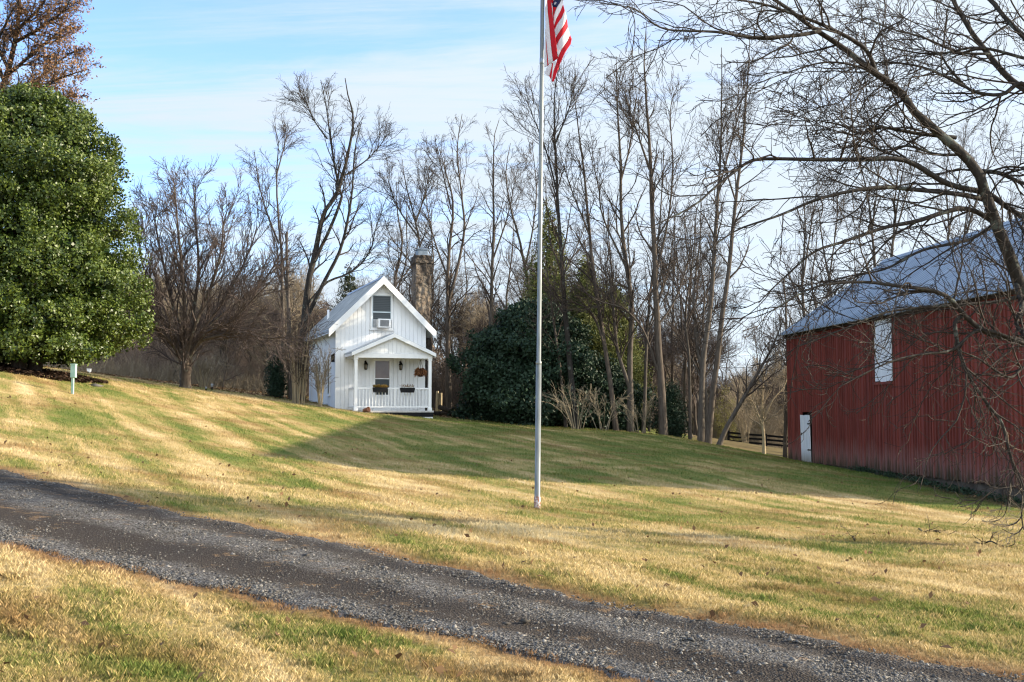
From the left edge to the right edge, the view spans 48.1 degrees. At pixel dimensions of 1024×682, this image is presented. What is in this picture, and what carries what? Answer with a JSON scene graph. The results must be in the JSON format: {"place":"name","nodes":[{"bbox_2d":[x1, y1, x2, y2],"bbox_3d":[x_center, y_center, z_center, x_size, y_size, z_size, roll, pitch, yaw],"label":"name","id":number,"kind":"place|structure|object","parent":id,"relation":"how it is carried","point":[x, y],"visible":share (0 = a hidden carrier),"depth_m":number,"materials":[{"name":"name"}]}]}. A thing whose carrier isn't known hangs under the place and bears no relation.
{"place":"outdoors","nodes":[
{"label":"outdoors","id":0,"kind":"place"},
{"bbox_2d":[0,363,1023,681],"bbox_3d":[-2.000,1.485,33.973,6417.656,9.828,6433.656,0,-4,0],"label":"ground","id":1,"kind":"structure","parent":0,"point":[600,446],"depth_m":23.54,"materials":[{"name":"plant"}]},
{"bbox_2d":[0,0,105,120],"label":"oak tree","id":2,"kind":"object","parent":1,"relation":"on","point":[10,32],"visible":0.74,"depth_m":52.19,"materials":[{"name":"brown plant"}]},
{"bbox_2d":[0,362,107,383],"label":"mulch","id":3,"kind":"object","parent":1,"relation":"on","point":[48,373],"visible":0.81,"depth_m":37.20,"materials":[{"name":"brown soil"}]},
{"bbox_2d":[0,82,158,371],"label":"holly tree","id":4,"kind":"object","parent":1,"relation":"on","point":[65,275],"visible":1,"depth_m":36.69,"materials":[{"name":"green plant"}]},
{"bbox_2d":[4,322,309,395],"bbox_3d":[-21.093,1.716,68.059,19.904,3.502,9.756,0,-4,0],"label":"undergrowth","id":5,"kind":"object","parent":1,"relation":"on","point":[217,381],"visible":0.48,"depth_m":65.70,"materials":[{"name":"brown plant"}]},
{"bbox_2d":[154,290,207,381],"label":"bare tree","id":6,"kind":"object","parent":1,"relation":"on","point":[179,319],"visible":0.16,"depth_m":64.11,"materials":[{"name":"brown plant"}]},
{"bbox_2d":[166,349,240,388],"bbox_3d":[-14.033,1.144,52.086,3.069,2.132,3.350,3,-4,-37],"label":"bare shrub","id":7,"kind":"object","parent":1,"relation":"on","point":[207,369],"visible":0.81,"depth_m":51.83,"materials":[{"name":"brown plant"}]},
{"bbox_2d":[188,274,243,375],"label":"bare tree","id":8,"kind":"object","parent":1,"relation":"on","point":[199,295],"visible":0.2,"depth_m":69.83,"materials":[{"name":"brown plant"}]},
{"bbox_2d":[120,154,326,388],"bbox_3d":[-11.983,-3.006,45.255,9.259,9.904,5.837,1,-4,-10],"label":"bare tree","id":9,"kind":"object","parent":1,"relation":"on","point":[186,345],"visible":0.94,"depth_m":44.78,"materials":[{"name":"brown plant"}]},
{"bbox_2d":[197,297,264,386],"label":"bare tree","id":10,"kind":"object","parent":1,"relation":"on","point":[226,354],"visible":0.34,"depth_m":63.85,"materials":[{"name":"brown plant"}]},
{"bbox_2d":[204,273,285,381],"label":"bare tree","id":11,"kind":"object","parent":1,"relation":"on","point":[248,323],"visible":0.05,"depth_m":74.35,"materials":[{"name":"brown plant"}]},
{"bbox_2d":[227,283,286,390],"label":"bare tree","id":12,"kind":"object","parent":1,"relation":"on","point":[258,304],"visible":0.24,"depth_m":69.75,"materials":[{"name":"brown plant"}]},
{"bbox_2d":[228,107,309,396],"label":"bare tree","id":13,"kind":"object","parent":1,"relation":"on","point":[277,186],"visible":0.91,"depth_m":57.61,"materials":[{"name":"brown plant"}]},
{"bbox_2d":[263,344,287,398],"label":"evergreen bush","id":14,"kind":"object","parent":1,"relation":"on","point":[275,386],"visible":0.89,"depth_m":51.80,"materials":[{"name":"green plant"}]},
{"bbox_2d":[44,366,515,423],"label":"leaf litter","id":15,"kind":"object","parent":1,"relation":"on","point":[234,390],"visible":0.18,"depth_m":52.27,"materials":[{"name":"brown plant"}]},
{"bbox_2d":[276,227,291,399],"bbox_3d":[-10.338,-1.258,51.979,0.908,7.966,0.772,0,-4,0],"label":"tree snag","id":16,"kind":"object","parent":1,"relation":"on","point":[288,326],"visible":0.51,"depth_m":52.11,"materials":[{"name":"brown plant"}]},
{"bbox_2d":[257,303,310,382],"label":"bare tree","id":17,"kind":"object","parent":1,"relation":"on","point":[298,322],"visible":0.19,"depth_m":64.71,"materials":[{"name":"brown plant"}]},
{"bbox_2d":[246,282,329,368],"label":"bare tree","id":18,"kind":"object","parent":1,"relation":"on","point":[316,319],"visible":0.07,"depth_m":69.72,"materials":[{"name":"brown plant"}]},
{"bbox_2d":[247,261,342,393],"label":"bare tree","id":19,"kind":"object","parent":1,"relation":"on","point":[299,294],"visible":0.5,"depth_m":63.49,"materials":[{"name":"brown plant"}]},
{"bbox_2d":[265,305,337,404],"bbox_3d":[-8.606,0.479,46.692,2.874,4.267,2.577,-4,-5,45],"label":"bare shrub","id":20,"kind":"object","parent":1,"relation":"on","point":[297,388],"visible":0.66,"depth_m":46.79,"materials":[{"name":"brown plant"}]},
{"bbox_2d":[303,346,344,406],"bbox_3d":[-7.583,1.443,46.344,1.825,2.572,1.298,0,-4,0],"label":"bare shrub","id":21,"kind":"object","parent":1,"relation":"on","point":[318,384],"visible":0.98,"depth_m":46.25,"materials":[{"name":"brown plant"}]},
{"bbox_2d":[261,69,412,400],"bbox_3d":[-8.176,-5.082,54.497,7.466,15.894,4.600,1,-4,-18],"label":"bare tree","id":22,"kind":"object","parent":1,"relation":"on","point":[339,183],"visible":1,"depth_m":54.59,"materials":[{"name":"brown plant"}]},
{"bbox_2d":[323,260,360,317],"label":"pine tree","id":23,"kind":"object","parent":1,"relation":"on","point":[350,285],"visible":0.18,"depth_m":66.22,"materials":[{"name":"green plant"}]},
{"bbox_2d":[323,269,411,316],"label":"bare tree","id":24,"kind":"object","parent":1,"relation":"on","point":[382,274],"visible":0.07,"depth_m":67.42,"materials":[{"name":"brown plant"}]},
{"bbox_2d":[306,246,436,417],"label":"cottage","id":25,"kind":"structure","parent":1,"relation":"on","point":[365,360],"depth_m":48.60,"materials":[{"name":"white wood"}]},
{"bbox_2d":[369,293,393,330],"bbox_3d":[-5.527,-1.237,48.731,1.044,1.575,0.079,1,-4,-19],"label":"window","id":26,"kind":"structure","parent":25,"relation":"in","point":[381,303],"depth_m":48.75,"materials":[{"name":"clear glass"}]},
{"bbox_2d":[373,319,391,327],"bbox_3d":[-5.432,-0.742,48.505,0.800,0.370,0.434,1,-4,-19],"label":"window air conditioner","id":27,"kind":"object","parent":25,"relation":"attached to","point":[382,323],"depth_m":48.35,"materials":[{"name":"grey plastic"}]},
{"bbox_2d":[373,358,391,410],"bbox_3d":[-5.498,1.857,48.566,0.788,2.226,0.051,1,-4,-19],"label":"door","id":28,"kind":"structure","parent":25,"relation":"in","point":[382,368],"depth_m":48.58,"materials":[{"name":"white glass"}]},
{"bbox_2d":[367,200,417,300],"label":"bare tree","id":29,"kind":"object","parent":1,"relation":"on","point":[404,269],"visible":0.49,"depth_m":71.86,"materials":[{"name":"brown plant"}]},
{"bbox_2d":[373,200,446,346],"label":"bare tree","id":30,"kind":"object","parent":1,"relation":"on","point":[432,274],"visible":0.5,"depth_m":71.28,"materials":[{"name":"brown plant"}]},
{"bbox_2d":[354,143,466,308],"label":"bare tree","id":31,"kind":"object","parent":1,"relation":"on","point":[385,185],"visible":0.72,"depth_m":60.47,"materials":[{"name":"brown plant"}]},
{"bbox_2d":[380,243,443,349],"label":"bare tree","id":32,"kind":"object","parent":1,"relation":"on","point":[409,277],"visible":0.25,"depth_m":73.85,"materials":[{"name":"brown plant"}]},
{"bbox_2d":[387,182,444,302],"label":"bare tree","id":33,"kind":"object","parent":1,"relation":"on","point":[401,244],"visible":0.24,"depth_m":72.81,"materials":[{"name":"brown plant"}]},
{"bbox_2d":[392,114,496,408],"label":"bare tree","id":34,"kind":"object","parent":1,"relation":"on","point":[450,293],"visible":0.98,"depth_m":55.40,"materials":[{"name":"brown plant"}]},
{"bbox_2d":[431,333,471,409],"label":"undergrowth","id":35,"kind":"object","parent":1,"relation":"on","point":[455,387],"visible":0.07,"depth_m":63.03,"materials":[{"name":"brown plant"}]},
{"bbox_2d":[430,255,483,404],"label":"bare tree","id":36,"kind":"object","parent":1,"relation":"on","point":[444,325],"visible":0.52,"depth_m":69.01,"materials":[{"name":"brown plant"}]},
{"bbox_2d":[431,289,496,386],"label":"bare tree","id":37,"kind":"object","parent":1,"relation":"on","point":[457,330],"visible":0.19,"depth_m":71.59,"materials":[{"name":"brown plant"}]},
{"bbox_2d":[445,245,483,374],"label":"bare tree","id":38,"kind":"object","parent":1,"relation":"on","point":[463,299],"visible":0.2,"depth_m":89.25,"materials":[{"name":"brown plant"}]},
{"bbox_2d":[431,289,500,353],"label":"bare tree","id":39,"kind":"object","parent":1,"relation":"on","point":[482,306],"visible":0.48,"depth_m":69.33,"materials":[{"name":"brown plant"}]},
{"bbox_2d":[453,299,514,353],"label":"bare tree","id":40,"kind":"object","parent":1,"relation":"on","point":[480,329],"visible":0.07,"depth_m":62.81,"materials":[{"name":"brown plant"}]},
{"bbox_2d":[459,211,522,323],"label":"bare tree","id":41,"kind":"object","parent":1,"relation":"on","point":[510,279],"visible":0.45,"depth_m":75.06,"materials":[{"name":"brown plant"}]},
{"bbox_2d":[454,121,544,325],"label":"bare tree","id":42,"kind":"object","parent":1,"relation":"on","point":[490,296],"visible":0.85,"depth_m":60.37,"materials":[{"name":"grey plant"}]},
{"bbox_2d":[0,396,1023,681],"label":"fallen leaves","id":43,"kind":"object","parent":1,"relation":"on","point":[442,668],"depth_m":15.85,"materials":[{"name":"brown plant"}]},
{"bbox_2d":[494,235,536,293],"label":"bare tree","id":44,"kind":"object","parent":1,"relation":"on","point":[507,252],"visible":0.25,"depth_m":72.07,"materials":[{"name":"brown plant"}]},
{"bbox_2d":[481,131,565,307],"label":"bare tree","id":45,"kind":"object","parent":1,"relation":"on","point":[511,212],"visible":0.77,"depth_m":57.44,"materials":[{"name":"brown plant"}]},
{"bbox_2d":[534,0,543,508],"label":"flagpole","id":46,"kind":"object","parent":1,"relation":"on","point":[537,500],"visible":0.93,"depth_m":20.05,"materials":[{"name":"metal"}]},
{"bbox_2d":[544,0,571,81],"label":"flag","id":47,"kind":"object","parent":46,"relation":"hanging from","point":[557,42],"visible":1,"depth_m":20.29,"materials":[{"name":"fabric"}]},
{"bbox_2d":[444,295,634,426],"bbox_3d":[0.995,1.004,51.079,8.154,6.095,7.910,2,-4,-24],"label":"evergreen shrub","id":48,"kind":"object","parent":1,"relation":"on","point":[499,382],"visible":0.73,"depth_m":48.95,"materials":[{"name":"green plant"}]},
{"bbox_2d":[519,197,579,337],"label":"cedar tree","id":49,"kind":"object","parent":1,"relation":"on","point":[549,258],"visible":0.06,"depth_m":54.14,"materials":[{"name":"green plant"}]},
{"bbox_2d":[518,240,582,427],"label":"bare tree","id":50,"kind":"object","parent":1,"relation":"on","point":[561,379],"visible":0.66,"depth_m":48.49,"materials":[{"name":"brown plant"}]},
{"bbox_2d":[486,45,635,428],"bbox_3d":[1.950,-4.571,48.370,5.723,16.694,4.473,2,-4,-27],"label":"bare tree","id":51,"kind":"object","parent":1,"relation":"on","point":[563,271],"visible":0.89,"depth_m":48.42,"materials":[{"name":"brown plant"}]},
{"bbox_2d":[535,376,599,429],"bbox_3d":[2.238,2.427,47.062,3.106,2.514,2.744,-2,-4,34],"label":"bare shrub","id":52,"kind":"object","parent":1,"relation":"on","point":[569,416],"visible":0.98,"depth_m":46.98,"materials":[{"name":"beige plant"}]},
{"bbox_2d":[534,175,609,298],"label":"bare tree","id":53,"kind":"object","parent":1,"relation":"on","point":[574,251],"visible":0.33,"depth_m":56.97,"materials":[{"name":"brown plant"}]},
{"bbox_2d":[530,87,637,430],"bbox_3d":[3.109,-3.578,47.656,4.878,14.755,4.311,0,-4,0],"label":"bare tree","id":54,"kind":"object","parent":1,"relation":"on","point":[615,424],"visible":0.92,"depth_m":48.09,"materials":[{"name":"brown plant"}]},
{"bbox_2d":[560,252,641,386],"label":"cedar tree","id":55,"kind":"object","parent":1,"relation":"on","point":[597,341],"visible":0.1,"depth_m":51.94,"materials":[{"name":"green plant"}]},
{"bbox_2d":[568,385,633,430],"bbox_3d":[3.410,2.765,47.086,2.587,1.970,2.621,-2,-4,30],"label":"bare shrub","id":56,"kind":"object","parent":1,"relation":"on","point":[599,408],"visible":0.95,"depth_m":47.13,"materials":[{"name":"beige plant"}]},
{"bbox_2d":[566,212,650,330],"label":"bare tree","id":57,"kind":"object","parent":1,"relation":"on","point":[628,250],"visible":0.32,"depth_m":62.03,"materials":[{"name":"brown plant"}]},
{"bbox_2d":[553,50,667,431],"bbox_3d":[4.264,-4.333,48.842,5.068,16.549,3.849,1,-4,-11],"label":"bare tree","id":58,"kind":"object","parent":1,"relation":"on","point":[628,376],"visible":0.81,"depth_m":48.66,"materials":[{"name":"grey plant"}]},
{"bbox_2d":[568,357,658,432],"bbox_3d":[4.316,2.524,51.306,4.893,3.656,4.797,0,-4,0],"label":"evergreen shrub","id":59,"kind":"object","parent":1,"relation":"on","point":[619,379],"visible":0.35,"depth_m":50.23,"materials":[{"name":"green plant"}]},
{"bbox_2d":[605,277,657,431],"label":"cedar tree","id":60,"kind":"object","parent":1,"relation":"on","point":[622,325],"visible":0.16,"depth_m":53.64,"materials":[{"name":"green plant"}]},
{"bbox_2d":[613,395,657,433],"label":"bare shrub","id":61,"kind":"object","parent":1,"relation":"on","point":[635,415],"visible":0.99,"depth_m":47.03,"materials":[{"name":"brown plant"}]},
{"bbox_2d":[586,202,692,337],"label":"bare tree","id":62,"kind":"object","parent":1,"relation":"on","point":[607,238],"visible":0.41,"depth_m":64.97,"materials":[{"name":"brown plant"}]},
{"bbox_2d":[554,21,743,434],"bbox_3d":[5.652,-4.777,48.149,8.429,17.596,4.122,1,-4,-13],"label":"bare tree","id":63,"kind":"object","parent":1,"relation":"on","point":[662,409],"visible":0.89,"depth_m":47.81,"materials":[{"name":"brown plant"}]},
{"bbox_2d":[618,225,700,384],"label":"bare tree","id":64,"kind":"object","parent":1,"relation":"on","point":[672,366],"visible":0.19,"depth_m":66.11,"materials":[{"name":"brown plant"}]},
{"bbox_2d":[633,318,695,430],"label":"bare tree","id":65,"kind":"object","parent":1,"relation":"on","point":[665,357],"visible":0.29,"depth_m":61.05,"materials":[{"name":"brown plant"}]},
{"bbox_2d":[631,150,704,432],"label":"bare tree","id":66,"kind":"object","parent":1,"relation":"on","point":[648,326],"visible":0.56,"depth_m":49.60,"materials":[{"name":"brown plant"}]},
{"bbox_2d":[646,377,692,437],"bbox_3d":[6.915,3.127,50.330,2.172,3.442,2.012,0,-4,0],"label":"evergreen bush","id":67,"kind":"object","parent":1,"relation":"on","point":[676,417],"visible":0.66,"depth_m":50.11,"materials":[{"name":"green plant"}]},
{"bbox_2d":[637,190,716,430],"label":"bare tree","id":68,"kind":"object","parent":1,"relation":"on","point":[697,350],"visible":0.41,"depth_m":59.85,"materials":[{"name":"grey plant"}]},
{"bbox_2d":[650,317,709,415],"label":"bare tree","id":69,"kind":"object","parent":1,"relation":"on","point":[666,373],"visible":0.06,"depth_m":78.50,"materials":[{"name":"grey plant"}]},
{"bbox_2d":[652,221,713,434],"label":"bare tree","id":70,"kind":"object","parent":1,"relation":"on","point":[694,432],"visible":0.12,"depth_m":77.74,"materials":[{"name":"brown plant"}]},
{"bbox_2d":[661,203,717,439],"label":"bare tree","id":71,"kind":"object","parent":1,"relation":"on","point":[689,382],"visible":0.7,"depth_m":50.06,"materials":[{"name":"brown plant"}]},
{"bbox_2d":[654,307,749,435],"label":"bare tree","id":72,"kind":"object","parent":1,"relation":"on","point":[709,351],"visible":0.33,"depth_m":64.52,"materials":[{"name":"brown plant"}]},
{"bbox_2d":[665,238,747,436],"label":"bare tree","id":73,"kind":"object","parent":1,"relation":"on","point":[682,334],"visible":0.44,"depth_m":62.24,"materials":[{"name":"brown plant"}]},
{"bbox_2d":[659,229,756,378],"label":"bare tree","id":74,"kind":"object","parent":1,"relation":"on","point":[704,309],"visible":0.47,"depth_m":60.55,"materials":[{"name":"grey plant"}]},
{"bbox_2d":[686,363,740,423],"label":"bare tree","id":75,"kind":"object","parent":1,"relation":"on","point":[708,379],"visible":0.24,"depth_m":87.28,"materials":[{"name":"brown plant"}]},
{"bbox_2d":[676,211,753,433],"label":"bare tree","id":76,"kind":"object","parent":1,"relation":"on","point":[723,252],"visible":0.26,"depth_m":72.06,"materials":[{"name":"grey plant"}]},
{"bbox_2d":[646,380,787,448],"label":"undergrowth","id":77,"kind":"object","parent":1,"relation":"on","point":[776,428],"visible":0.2,"depth_m":87.95,"materials":[{"name":"brown plant"}]},
{"bbox_2d":[708,331,738,439],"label":"bare tree","id":78,"kind":"object","parent":1,"relation":"on","point":[725,372],"visible":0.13,"depth_m":88.72,"materials":[{"name":"brown plant"}]},
{"bbox_2d":[684,47,764,441],"bbox_3d":[8.922,-4.023,47.432,3.522,16.469,2.480,-1,-4,12],"label":"bare tree","id":79,"kind":"object","parent":1,"relation":"on","point":[701,421],"visible":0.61,"depth_m":47.22,"materials":[{"name":"grey plant"}]},
{"bbox_2d":[713,385,742,439],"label":"leafy shrub","id":80,"kind":"object","parent":1,"relation":"on","point":[718,416],"visible":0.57,"depth_m":85.67,"materials":[{"name":"yellow plant"}]},
{"bbox_2d":[669,34,791,443],"bbox_3d":[8.837,-4.257,46.785,4.706,17.001,3.372,2,-4,-27],"label":"bare tree","id":81,"kind":"object","parent":1,"relation":"on","point":[709,423],"visible":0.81,"depth_m":46.80,"materials":[{"name":"brown plant"}]},
{"bbox_2d":[719,370,765,442],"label":"bare shrub","id":82,"kind":"object","parent":1,"relation":"on","point":[743,426],"visible":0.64,"depth_m":81.69,"materials":[{"name":"brown plant"}]},
{"bbox_2d":[726,360,778,432],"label":"bare tree","id":83,"kind":"object","parent":1,"relation":"on","point":[743,368],"visible":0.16,"depth_m":92.80,"materials":[{"name":"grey plant"}]},
{"bbox_2d":[716,314,796,445],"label":"bare tree","id":84,"kind":"object","parent":1,"relation":"on","point":[720,441],"visible":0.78,"depth_m":46.21,"materials":[{"name":"brown plant"}]},
{"bbox_2d":[727,431,787,446],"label":"rail fence","id":85,"kind":"object","parent":1,"relation":"on","point":[766,436],"visible":0.53,"depth_m":80.90,"materials":[{"name":"black wood"}]},
{"bbox_2d":[732,356,786,453],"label":"bare tree","id":86,"kind":"object","parent":1,"relation":"on","point":[761,419],"visible":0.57,"depth_m":47.37,"materials":[{"name":"brown plant"}]},
{"bbox_2d":[737,365,782,431],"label":"bare tree","id":87,"kind":"object","parent":1,"relation":"on","point":[775,392],"visible":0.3,"depth_m":90.59,"materials":[{"name":"brown plant"}]},
{"bbox_2d":[745,316,788,404],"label":"bare tree","id":88,"kind":"object","parent":1,"relation":"on","point":[755,341],"visible":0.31,"depth_m":95.74,"materials":[{"name":"brown plant"}]},
{"bbox_2d":[750,347,785,442],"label":"bare tree","id":89,"kind":"object","parent":1,"relation":"on","point":[782,384],"visible":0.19,"depth_m":89.03,"materials":[{"name":"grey plant"}]},
{"bbox_2d":[748,278,796,457],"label":"bare tree","id":90,"kind":"object","parent":1,"relation":"on","point":[785,419],"visible":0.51,"depth_m":48.51,"materials":[{"name":"brown plant"}]},
{"bbox_2d":[552,0,1023,524],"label":"bare tree","id":91,"kind":"object","parent":1,"relation":"on","point":[991,215],"visible":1,"depth_m":16.27,"materials":[{"name":"brown plant"}]},
{"bbox_2d":[753,212,828,344],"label":"bare tree","id":92,"kind":"object","parent":1,"relation":"on","point":[788,259],"visible":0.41,"depth_m":70.88,"materials":[{"name":"grey plant"}]},
{"bbox_2d":[782,156,839,326],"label":"bare tree","id":93,"kind":"object","parent":1,"relation":"on","point":[803,269],"visible":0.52,"depth_m":64.40,"materials":[{"name":"brown plant"}]},
{"bbox_2d":[807,171,855,301],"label":"bare tree","id":94,"kind":"object","parent":1,"relation":"on","point":[822,238],"visible":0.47,"depth_m":66.39,"materials":[{"name":"brown plant"}]},
{"bbox_2d":[839,132,903,277],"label":"bare tree","id":95,"kind":"object","parent":1,"relation":"on","point":[872,238],"visible":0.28,"depth_m":62.45,"materials":[{"name":"brown plant"}]},
{"bbox_2d":[779,218,1023,503],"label":"barn","id":96,"kind":"structure","parent":1,"relation":"on","point":[852,440],"depth_m":36.01,"materials":[{"name":"wood"}]},
{"bbox_2d":[800,415,810,462],"bbox_3d":[11.238,3.748,43.883,0.050,1.836,1.129,0,-4,-6],"label":"door","id":97,"kind":"structure","parent":96,"relation":"in","point":[804,424],"depth_m":43.87,"materials":[{"name":"white paint"}]},
{"bbox_2d":[871,131,940,259],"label":"bare tree","id":98,"kind":"object","parent":1,"relation":"on","point":[890,244],"visible":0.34,"depth_m":60.55,"materials":[{"name":"brown plant"}]},
{"bbox_2d":[845,465,1023,506],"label":"weeds","id":99,"kind":"object","parent":1,"relation":"on","point":[925,482],"visible":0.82,"depth_m":31.99,"materials":[{"name":"green plant"}]},
{"bbox_2d":[918,105,988,245],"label":"bare tree","id":100,"kind":"object","parent":1,"relation":"on","point":[963,143],"visible":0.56,"depth_m":63.63,"materials":[{"name":"brown plant"}]},
{"bbox_2d":[956,112,1023,236],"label":"bare tree","id":101,"kind":"object","parent":1,"relation":"on","point":[968,217],"visible":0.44,"depth_m":60.63,"materials":[{"name":"brown plant"}]},
{"bbox_2d":[0,469,1023,681],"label":"driveway","id":102,"kind":"structure","parent":0,"point":[451,607],"depth_m":10.10,"materials":[{"name":"grey gravel"}]},
{"bbox_2d":[0,0,1023,384],"label":"sky","id":103,"kind":"structure","parent":0,"point":[191,79],"materials":[{"name":"blue"}]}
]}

